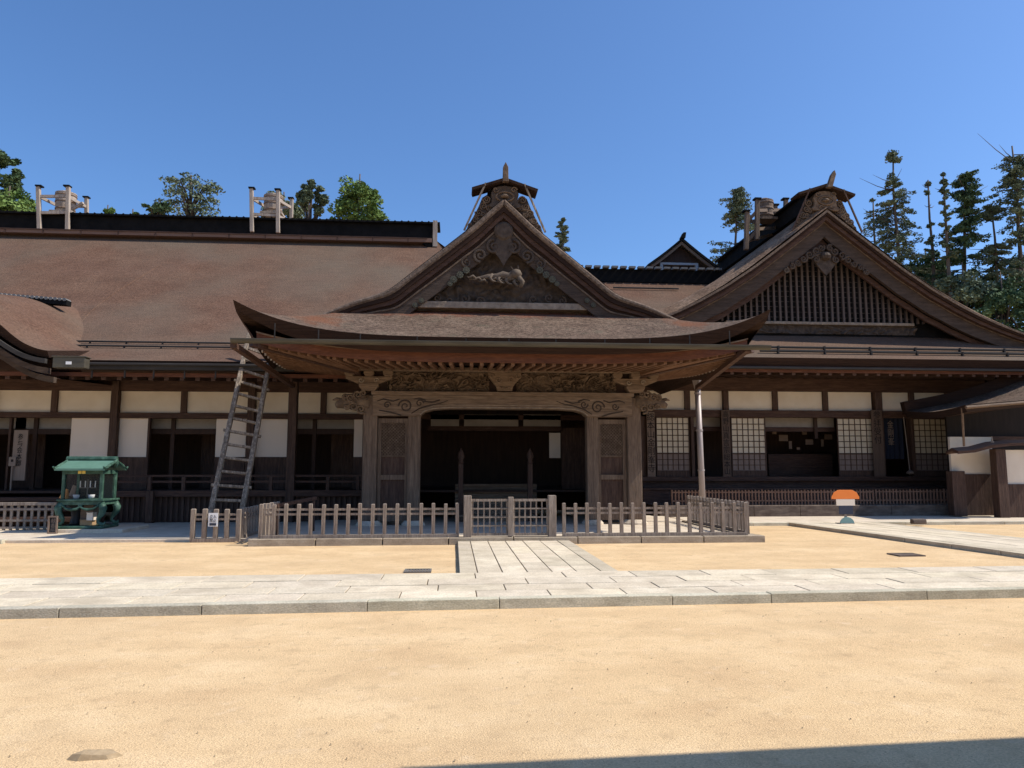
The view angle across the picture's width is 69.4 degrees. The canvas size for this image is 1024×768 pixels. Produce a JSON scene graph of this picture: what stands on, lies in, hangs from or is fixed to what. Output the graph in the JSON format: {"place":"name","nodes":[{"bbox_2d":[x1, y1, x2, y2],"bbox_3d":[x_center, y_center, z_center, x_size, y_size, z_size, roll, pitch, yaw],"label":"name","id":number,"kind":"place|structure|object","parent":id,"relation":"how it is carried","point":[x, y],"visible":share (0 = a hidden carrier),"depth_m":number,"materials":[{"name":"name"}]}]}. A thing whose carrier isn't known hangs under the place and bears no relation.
{"place":"outdoors","nodes":[
{"label":"outdoors","id":0,"kind":"place"},
{"bbox_2d":[59,489,68,498],"bbox_3d":[-11.185,2.753,18.487,0.216,0.271,0.223,3,-7,-26],"label":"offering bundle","id":1,"kind":"object","parent":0,"point":[66,493],"visible":0.57,"depth_m":18.45,"materials":[{"name":"brown"}]},
{"bbox_2d":[0,520,307,542],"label":"hall paving","id":2,"kind":"structure","parent":0,"point":[167,532],"depth_m":17.50,"materials":[{"name":"grey stone"}]},
{"bbox_2d":[0,502,57,529],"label":"lattice fence","id":3,"kind":"object","parent":2,"relation":"on","point":[31,520],"visible":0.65,"depth_m":18.73,"materials":[{"name":"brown wood"}]},
{"bbox_2d":[47,516,58,533],"bbox_3d":[-10.985,3.370,17.705,0.217,0.422,0.060,1,-7,-4],"label":"framed signboard","id":4,"kind":"object","parent":2,"relation":"on","point":[52,526],"visible":1,"depth_m":17.70,"materials":[{"name":"black paint"}]},
{"bbox_2d":[58,524,148,532],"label":"stone slab","id":5,"kind":"structure","parent":2,"relation":"on","point":[122,528],"depth_m":17.96,"materials":[{"name":"grey stone"}]},
{"bbox_2d":[52,456,127,528],"bbox_3d":[-10.575,2.703,18.556,1.294,1.769,1.377,1,-7,-4],"label":"incense burner","id":6,"kind":"object","parent":5,"relation":"on","point":[102,471],"visible":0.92,"depth_m":18.37,"materials":[{"name":"green metal"}]},
{"bbox_2d":[68,485,76,496],"bbox_3d":[-10.988,2.670,18.512,0.186,0.293,0.100,1,-7,-4],"label":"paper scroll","id":7,"kind":"object","parent":6,"relation":"on","point":[72,491],"visible":1,"depth_m":18.48,"materials":[{"name":"grey paper"}]},
{"bbox_2d":[66,505,83,524],"bbox_3d":[-10.900,3.266,18.501,0.440,0.500,0.440,1,-7,-4],"label":"ash urn","id":8,"kind":"object","parent":6,"relation":"on","point":[75,518],"visible":0.6,"depth_m":18.40,"materials":[{"name":"black paint"}]},
{"bbox_2d":[79,479,95,498],"bbox_3d":[-10.636,2.629,18.544,0.400,0.480,0.024,1,-7,-4],"label":"candle stand","id":9,"kind":"object","parent":6,"relation":"on","point":[87,487],"visible":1,"depth_m":18.54,"materials":[{"name":"metal"}]},
{"bbox_2d":[80,519,95,524],"bbox_3d":[-10.518,3.431,18.361,0.316,0.138,0.220,1,-7,-4],"label":"wooden box","id":10,"kind":"object","parent":6,"relation":"on","point":[86,522],"visible":0.79,"depth_m":18.27,"materials":[{"name":"brown wood"}]},
{"bbox_2d":[86,512,96,519],"bbox_3d":[-10.401,3.271,18.308,0.169,0.193,0.220,1,-7,-4],"label":"wooden box","id":11,"kind":"object","parent":10,"relation":"on","point":[91,515],"visible":0.94,"depth_m":18.22,"materials":[{"name":"beige paint"}]},
{"bbox_2d":[80,505,98,523],"bbox_3d":[-10.636,3.291,18.645,0.319,0.481,0.370,1,-7,-4],"label":"wooden box","id":12,"kind":"object","parent":6,"relation":"on","point":[83,514],"visible":0.38,"depth_m":18.48,"materials":[{"name":"brown wood"}]},
{"bbox_2d":[88,494,94,498],"bbox_3d":[-10.533,2.819,18.531,0.160,0.100,0.160,1,-7,-4],"label":"offering cup","id":13,"kind":"object","parent":6,"relation":"on","point":[91,496],"visible":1,"depth_m":18.48,"materials":[{"name":"white ceramic"}]},
{"bbox_2d":[241,505,258,537],"bbox_3d":[-6.113,3.197,17.242,0.100,0.694,1.270,1,-7,-4],"label":"ladder enclosure","id":14,"kind":"object","parent":2,"relation":"on","point":[249,520],"visible":0.86,"depth_m":17.11,"materials":[{"name":"brown wood"}]},
{"bbox_2d":[0,210,606,525],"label":"temple hall","id":15,"kind":"structure","parent":2,"relation":"on","point":[118,332],"depth_m":25.18,"materials":[{"name":"brown wood"}]},
{"bbox_2d":[8,457,16,489],"bbox_3d":[-14.840,2.659,21.944,0.198,0.983,0.060,1,-7,-4],"label":"notice","id":16,"kind":"object","parent":15,"relation":"on","point":[12,462],"visible":1,"depth_m":21.96,"materials":[{"name":"grey wood"}]},
{"bbox_2d":[12,430,28,479],"bbox_3d":[-14.713,2.126,22.115,0.399,1.501,0.062,1,-7,-4],"label":"upright signboard","id":17,"kind":"object","parent":15,"relation":"attached to","point":[20,445],"visible":1,"depth_m":22.10},
{"bbox_2d":[9,434,46,487],"bbox_3d":[-16.057,2.378,24.525,1.100,2.130,0.040,1,-7,-4],"label":"inner door","id":18,"kind":"structure","parent":15,"relation":"in","point":[40,462],"depth_m":24.49,"materials":[{"name":"brown wood"}]},
{"bbox_2d":[35,184,90,228],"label":"barrel platform","id":19,"kind":"structure","parent":15,"relation":"on","point":[67,211],"depth_m":31.96,"materials":[{"name":"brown wood"}]},
{"bbox_2d":[55,190,77,211],"bbox_3d":[-20.110,-8.196,33.349,0.896,1.012,0.882,1,-7,-4],"label":"rain barrel","id":20,"kind":"object","parent":19,"relation":"on","point":[59,203],"visible":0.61,"depth_m":32.97,"materials":[{"name":"brown wood"}]},
{"bbox_2d":[71,202,83,212],"bbox_3d":[-19.854,-7.710,33.244,1.391,0.960,0.522,1,-7,-4],"label":"loose timber","id":21,"kind":"object","parent":19,"relation":"on","point":[77,206],"visible":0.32,"depth_m":33.12,"materials":[{"name":"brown wood"}]},
{"bbox_2d":[199,434,215,487],"bbox_3d":[-9.942,2.433,25.003,1.100,2.130,0.040,1,-7,-4],"label":"inner door","id":22,"kind":"structure","parent":15,"relation":"in","point":[208,442],"depth_m":24.95,"materials":[{"name":"brown wood"}]},
{"bbox_2d":[207,333,269,522],"bbox_3d":[-6.972,0.930,19.307,0.996,5.108,3.033,1,-7,-4],"label":"ladder","id":23,"kind":"object","parent":15,"relation":"attached to","point":[242,501],"visible":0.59,"depth_m":18.99,"materials":[{"name":"grey wood"}]},
{"bbox_2d":[248,187,293,232],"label":"barrel platform","id":24,"kind":"structure","parent":15,"relation":"on","point":[277,214],"depth_m":32.68,"materials":[{"name":"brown wood"}]},
{"bbox_2d":[264,193,283,210],"bbox_3d":[-10.990,-8.295,34.083,0.896,0.962,0.882,1,-7,-4],"label":"rain barrel","id":25,"kind":"object","parent":24,"relation":"on","point":[269,205],"visible":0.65,"depth_m":33.71,"materials":[{"name":"brown wood"}]},
{"bbox_2d":[330,434,353,487],"bbox_3d":[-5.642,2.472,25.339,1.100,2.130,0.040,1,-7,-4],"label":"inner door","id":26,"kind":"structure","parent":15,"relation":"in","point":[342,445],"depth_m":25.30,"materials":[{"name":"brown wood"}]},
{"bbox_2d":[279,515,720,543],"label":"porch paving","id":27,"kind":"structure","parent":0,"point":[427,526],"depth_m":19.02,"materials":[{"name":"grey stone"}]},
{"bbox_2d":[276,496,316,534],"bbox_3d":[-5.090,3.089,17.417,0.082,0.835,1.395,-3,-7,25],"label":"sloping barrier","id":28,"kind":"object","parent":27,"relation":"on","point":[313,499],"visible":0.64,"depth_m":17.51,"materials":[{"name":"brown wood"}]},
{"bbox_2d":[230,162,771,525],"bbox_3d":[-0.597,-0.541,24.123,12.660,9.578,14.245,1,-7,-4],"label":"entrance porch","id":29,"kind":"object","parent":27,"relation":"on","point":[502,281],"visible":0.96,"depth_m":19.72,"materials":[{"name":"brown wood"}]},
{"bbox_2d":[376,418,407,520],"bbox_3d":[-3.218,2.303,19.977,0.816,2.741,0.120,1,-7,-4],"label":"door panel","id":30,"kind":"structure","parent":29,"relation":"in","point":[392,461],"depth_m":19.99,"materials":[{"name":"brown wood"}]},
{"bbox_2d":[598,420,626,519],"bbox_3d":[2.756,2.357,20.444,0.798,2.741,0.120,1,-7,-4],"label":"door panel","id":31,"kind":"structure","parent":29,"relation":"in","point":[611,433],"depth_m":20.46,"materials":[{"name":"brown wood"}]},
{"bbox_2d":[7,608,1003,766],"bbox_3d":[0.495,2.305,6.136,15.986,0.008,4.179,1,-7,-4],"label":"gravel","id":32,"kind":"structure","parent":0,"point":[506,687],"depth_m":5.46,"materials":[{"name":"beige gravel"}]},
{"bbox_2d":[0,510,1023,767],"bbox_3d":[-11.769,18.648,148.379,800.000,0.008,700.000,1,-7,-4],"label":"ground","id":33,"kind":"structure","parent":0,"point":[774,684],"depth_m":5.80,"materials":[{"name":"beige sand"}]},
{"bbox_2d":[0,149,24,200],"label":"conifer","id":34,"kind":"object","parent":33,"relation":"on","point":[14,178],"visible":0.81,"depth_m":57.02,"materials":[{"name":"green plant"}]},
{"bbox_2d":[0,186,35,211],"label":"broadleaf tree","id":35,"kind":"object","parent":33,"relation":"on","point":[23,202],"visible":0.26,"depth_m":50.65,"materials":[{"name":"green plant"}]},
{"bbox_2d":[67,749,122,761],"bbox_3d":[-2.326,2.067,4.135,0.292,0.035,0.096,1,-7,-9],"label":"flat stone","id":36,"kind":"object","parent":33,"relation":"on","point":[94,754],"visible":1,"depth_m":4.11,"materials":[{"name":"beige stone"}]},
{"bbox_2d":[103,205,115,213],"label":"broadleaf tree","id":37,"kind":"object","parent":33,"relation":"on","point":[111,210],"visible":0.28,"depth_m":59.14,"materials":[{"name":"green plant"}]},
{"bbox_2d":[141,201,174,214],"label":"pine tree","id":38,"kind":"object","parent":33,"relation":"on","point":[156,208],"visible":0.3,"depth_m":57.40,"materials":[{"name":"green plant"}]},
{"bbox_2d":[148,172,225,215],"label":"pine tree","id":39,"kind":"object","parent":33,"relation":"on","point":[189,207],"visible":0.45,"depth_m":59.98,"materials":[{"name":"green plant"}]},
{"bbox_2d":[189,509,241,542],"bbox_3d":[-6.527,3.118,16.308,1.069,0.736,0.112,1,-7,-4],"label":"ladder enclosure","id":40,"kind":"object","parent":33,"relation":"on","point":[227,514],"visible":0.99,"depth_m":16.27,"materials":[{"name":"brown wood"}]},
{"bbox_2d":[208,513,217,526],"bbox_3d":[-6.564,2.982,16.252,0.203,0.292,0.020,1,-7,-4],"label":"fence notice","id":41,"kind":"object","parent":40,"relation":"attached to","point":[212,519],"visible":1,"depth_m":16.25,"materials":[{"name":"white paper"}]},
{"bbox_2d":[263,501,279,534],"bbox_3d":[-5.350,3.052,16.433,0.100,0.845,1.198,0,-7,-3],"label":"picket fence","id":42,"kind":"object","parent":33,"relation":"on","point":[267,520],"visible":0.3,"depth_m":16.14,"materials":[{"name":"brown wood"}]},
{"bbox_2d":[261,191,305,218],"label":"broadleaf tree","id":43,"kind":"object","parent":33,"relation":"on","point":[298,212],"visible":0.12,"depth_m":57.31,"materials":[{"name":"green plant"}]},
{"bbox_2d":[295,179,329,218],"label":"broadleaf tree","id":44,"kind":"object","parent":33,"relation":"on","point":[304,196],"visible":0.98,"depth_m":60.62,"materials":[{"name":"green plant"}]},
{"bbox_2d":[327,174,390,220],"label":"broadleaf tree","id":45,"kind":"object","parent":33,"relation":"on","point":[349,204],"visible":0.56,"depth_m":57.91,"materials":[{"name":"green plant"}]},
{"bbox_2d":[201,573,624,614],"bbox_3d":[-0.745,2.651,9.219,60.023,0.135,3.120,1,-7,-5],"label":"path bed","id":46,"kind":"object","parent":33,"relation":"on","point":[437,590],"visible":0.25,"depth_m":9.25,"materials":[{"name":"grey stone"}]},
{"bbox_2d":[404,568,431,572],"bbox_3d":[-1.476,2.939,11.624,0.420,0.032,0.360,1,-7,-4],"label":"drain grate","id":47,"kind":"object","parent":33,"relation":"on","point":[423,570],"visible":0.94,"depth_m":11.58,"materials":[{"name":"metal"}]},
{"bbox_2d":[248,534,764,546],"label":"fence kerb","id":48,"kind":"structure","parent":33,"relation":"on","point":[257,542],"depth_m":15.81,"materials":[{"name":"beige stone"}]},
{"bbox_2d":[258,503,458,538],"bbox_3d":[-3.234,2.910,15.767,4.206,0.736,0.100,1,-7,-4],"label":"picket fence","id":49,"kind":"object","parent":48,"relation":"on","point":[299,509],"visible":1,"depth_m":15.72,"materials":[{"name":"brown wood"}]},
{"bbox_2d":[463,495,555,536],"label":"lattice gate","id":50,"kind":"structure","parent":48,"relation":"on","point":[510,517],"depth_m":15.97,"materials":[{"name":"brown wood"}]},
{"bbox_2d":[562,502,747,536],"bbox_3d":[3.157,2.968,16.266,4.134,0.735,0.100,1,-7,-4],"label":"picket fence","id":51,"kind":"object","parent":48,"relation":"on","point":[700,512],"visible":1,"depth_m":16.24,"materials":[{"name":"brown wood"}]},
{"bbox_2d":[0,587,1023,618],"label":"path kerb","id":52,"kind":"structure","parent":33,"relation":"on","point":[304,606],"depth_m":8.54,"materials":[{"name":"stone"}]},
{"bbox_2d":[458,540,616,572],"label":"walkway","id":53,"kind":"structure","parent":33,"relation":"on","point":[554,556],"depth_m":12.82,"materials":[{"name":"stone"}]},
{"bbox_2d":[553,217,571,251],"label":"broadleaf tree","id":54,"kind":"object","parent":33,"relation":"on","point":[562,236],"visible":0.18,"depth_m":62.31,"materials":[{"name":"green plant"}]},
{"bbox_2d":[682,520,751,533],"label":"return kerb","id":55,"kind":"structure","parent":33,"relation":"on","point":[706,526],"depth_m":18.93,"materials":[{"name":"beige stone"}]},
{"bbox_2d":[687,495,749,533],"bbox_3d":[5.150,3.264,18.819,0.100,0.730,4.283,1,-7,-4],"label":"picket fence","id":56,"kind":"object","parent":55,"relation":"on","point":[694,501],"visible":0.66,"depth_m":18.51,"materials":[{"name":"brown wood"}]},
{"bbox_2d":[707,186,753,264],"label":"conifer","id":57,"kind":"object","parent":33,"relation":"on","point":[736,205],"visible":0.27,"depth_m":54.93,"materials":[{"name":"green plant"}]},
{"bbox_2d":[582,170,1023,517],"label":"gabled wing","id":58,"kind":"structure","parent":33,"relation":"on","point":[856,328],"depth_m":26.75,"materials":[{"name":"brown wood"}]},
{"bbox_2d":[646,412,655,476],"bbox_3d":[4.977,2.161,26.499,0.292,2.321,0.060,1,-7,-4],"label":"name board","id":59,"kind":"object","parent":58,"relation":"on","point":[650,427],"visible":1,"depth_m":26.47,"materials":[{"name":"brown wood"}]},
{"bbox_2d":[655,417,690,476],"bbox_3d":[5.823,2.265,26.771,1.241,2.153,0.050,1,-7,-4],"label":"sliding door","id":60,"kind":"structure","parent":58,"relation":"in","point":[672,433],"depth_m":26.77,"materials":[{"name":"white paper"}]},
{"bbox_2d":[721,410,731,476],"bbox_3d":[7.736,2.142,26.720,0.315,2.413,0.060,1,-7,-4],"label":"name board","id":61,"kind":"object","parent":58,"relation":"on","point":[726,442],"visible":1,"depth_m":26.70,"materials":[{"name":"brown wood"}]},
{"bbox_2d":[730,417,766,476],"bbox_3d":[8.633,2.290,26.991,1.299,2.153,0.050,1,-7,-4],"label":"sliding door","id":62,"kind":"structure","parent":58,"relation":"in","point":[748,434],"depth_m":26.99,"materials":[{"name":"white paper"}]},
{"bbox_2d":[741,197,788,250],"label":"barrel platform","id":63,"kind":"structure","parent":58,"relation":"on","point":[757,220],"depth_m":28.30,"materials":[{"name":"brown wood"}]},
{"bbox_2d":[760,198,773,215],"bbox_3d":[9.985,-6.930,29.252,0.716,0.842,0.706,1,-7,-4],"label":"rain barrel","id":64,"kind":"object","parent":63,"relation":"on","point":[766,203],"visible":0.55,"depth_m":28.95,"materials":[{"name":"brown wood"}]},
{"bbox_2d":[671,489,873,504],"bbox_3d":[8.639,3.743,24.438,6.891,0.510,0.058,1,-7,-4],"label":"fence","id":65,"kind":"object","parent":58,"relation":"on","point":[781,492],"visible":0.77,"depth_m":24.44,"materials":[{"name":"brown wood"}]},
{"bbox_2d":[836,418,873,475],"bbox_3d":[12.686,2.327,27.308,1.387,2.153,0.050,1,-7,-4],"label":"sliding door","id":66,"kind":"structure","parent":58,"relation":"in","point":[854,435],"depth_m":27.31,"materials":[{"name":"white paper"}]},
{"bbox_2d":[870,410,885,475],"bbox_3d":[13.436,2.178,27.167,0.421,2.454,0.060,1,-7,-4],"label":"name board","id":67,"kind":"object","parent":58,"relation":"on","point":[877,443],"visible":1,"depth_m":27.15,"materials":[{"name":"brown wood"}]},
{"bbox_2d":[883,418,904,458],"bbox_3d":[14.280,2.040,27.651,0.816,1.521,0.143,1,-7,-4],"label":"door curtain","id":68,"kind":"object","parent":58,"relation":"hanging from","point":[894,438],"depth_m":27.64,"materials":[{"name":"blue fabric"}]},
{"bbox_2d":[903,417,913,473],"bbox_3d":[14.623,2.272,27.301,0.251,2.112,0.251,-6,-9,40],"label":"broom","id":69,"kind":"object","parent":58,"relation":"on","point":[909,471],"visible":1,"depth_m":27.23,"materials":[{"name":"brown wood"}]},
{"bbox_2d":[875,489,947,503],"bbox_3d":[14.089,3.804,25.011,3.771,0.518,0.060,1,-7,-4],"label":"fence","id":70,"kind":"object","parent":58,"relation":"on","point":[927,500],"visible":0.67,"depth_m":24.95,"materials":[{"name":"brown wood"}]},
{"bbox_2d":[914,418,947,475],"bbox_3d":[15.601,2.353,27.536,1.352,2.153,0.050,1,-7,-4],"label":"sliding door","id":71,"kind":"structure","parent":58,"relation":"in","point":[930,435],"depth_m":27.54,"materials":[{"name":"white paper"}]},
{"bbox_2d":[869,198,890,252],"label":"conifer","id":72,"kind":"object","parent":33,"relation":"on","point":[871,200],"visible":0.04,"depth_m":58.21,"materials":[{"name":"green plant"}]},
{"bbox_2d":[749,521,1023,525],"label":"wing kerb","id":73,"kind":"structure","parent":33,"relation":"on","point":[909,523],"depth_m":21.34,"materials":[{"name":"stone"}]},
{"bbox_2d":[860,149,945,289],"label":"conifer","id":74,"kind":"object","parent":33,"relation":"on","point":[884,221],"visible":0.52,"depth_m":54.10,"materials":[{"name":"green plant"}]},
{"bbox_2d":[787,522,1023,558],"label":"side walkway","id":75,"kind":"structure","parent":33,"relation":"on","point":[1009,546],"depth_m":16.84,"materials":[{"name":"stone"}]},
{"bbox_2d":[831,490,858,523],"bbox_3d":[9.259,3.421,20.635,0.800,0.930,0.300,1,-7,-4],"label":"standing signboard","id":76,"kind":"object","parent":75,"relation":"on","point":[845,501],"visible":1,"depth_m":20.55,"materials":[{"name":"orange paint"}]},
{"bbox_2d":[887,553,925,556],"bbox_3d":[7.350,3.190,13.805,0.500,0.032,0.420,1,-7,-4],"label":"inspection cover","id":77,"kind":"object","parent":33,"relation":"on","point":[907,555],"visible":0.91,"depth_m":13.74,"materials":[{"name":"metal"}]},
{"bbox_2d":[910,519,926,523],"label":"stone block","id":78,"kind":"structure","parent":33,"relation":"on","point":[918,521],"depth_m":20.81,"materials":[{"name":"grey stone"}]},
{"bbox_2d":[906,249,946,281],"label":"broadleaf tree","id":79,"kind":"object","parent":33,"relation":"on","point":[926,260],"visible":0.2,"depth_m":55.41,"materials":[{"name":"green plant"}]},
{"bbox_2d":[923,180,935,288],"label":"dead tree","id":80,"kind":"object","parent":33,"relation":"on","point":[930,239],"visible":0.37,"depth_m":53.08,"materials":[{"name":"green plant"}]},
{"bbox_2d":[937,172,958,297],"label":"dead tree","id":81,"kind":"object","parent":33,"relation":"on","point":[946,244],"visible":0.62,"depth_m":49.86,"materials":[{"name":"green plant"}]},
{"bbox_2d":[900,375,1023,470],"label":"side building","id":82,"kind":"structure","parent":33,"relation":"on","point":[994,408],"depth_m":25.69,"materials":[{"name":"brown wood"}]},
{"bbox_2d":[934,262,999,321],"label":"broadleaf tree","id":83,"kind":"object","parent":33,"relation":"on","point":[967,288],"visible":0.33,"depth_m":48.05,"materials":[{"name":"green plant"}]},
{"bbox_2d":[911,169,1023,326],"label":"conifer","id":84,"kind":"object","parent":33,"relation":"on","point":[966,211],"visible":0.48,"depth_m":51.81,"materials":[{"name":"green plant"}]},
{"bbox_2d":[964,272,1023,332],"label":"broadleaf tree","id":85,"kind":"object","parent":33,"relation":"on","point":[1003,302],"visible":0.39,"depth_m":46.57,"materials":[{"name":"green plant"}]},
{"bbox_2d":[965,204,1023,322],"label":"conifer","id":86,"kind":"object","parent":33,"relation":"on","point":[991,252],"visible":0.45,"depth_m":50.94,"materials":[{"name":"green plant"}]},
{"bbox_2d":[979,138,1023,290],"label":"conifer","id":87,"kind":"object","parent":33,"relation":"on","point":[1013,181],"visible":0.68,"depth_m":50.33,"materials":[{"name":"green plant"}]},
{"bbox_2d":[998,251,1023,317],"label":"broadleaf tree","id":88,"kind":"object","parent":33,"relation":"on","point":[1010,266],"visible":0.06,"depth_m":54.61,"materials":[{"name":"green plant"}]},
{"bbox_2d":[0,566,1023,606],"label":"path","id":89,"kind":"structure","parent":0,"point":[66,591],"depth_m":9.69,"materials":[{"name":"stone"}]},
{"bbox_2d":[0,0,1023,324],"label":"sky","id":90,"kind":"structure","parent":0,"point":[630,122],"materials":[{"name":"blue"}]},
{"bbox_2d":[671,515,1023,521],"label":"wing paving","id":91,"kind":"structure","parent":0,"point":[867,518],"depth_m":23.01,"materials":[{"name":"grey stone"}]},
{"bbox_2d":[946,436,1023,517],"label":"garden wall","id":92,"kind":"structure","parent":91,"relation":"on","point":[983,477],"depth_m":23.83,"materials":[{"name":"paint"}]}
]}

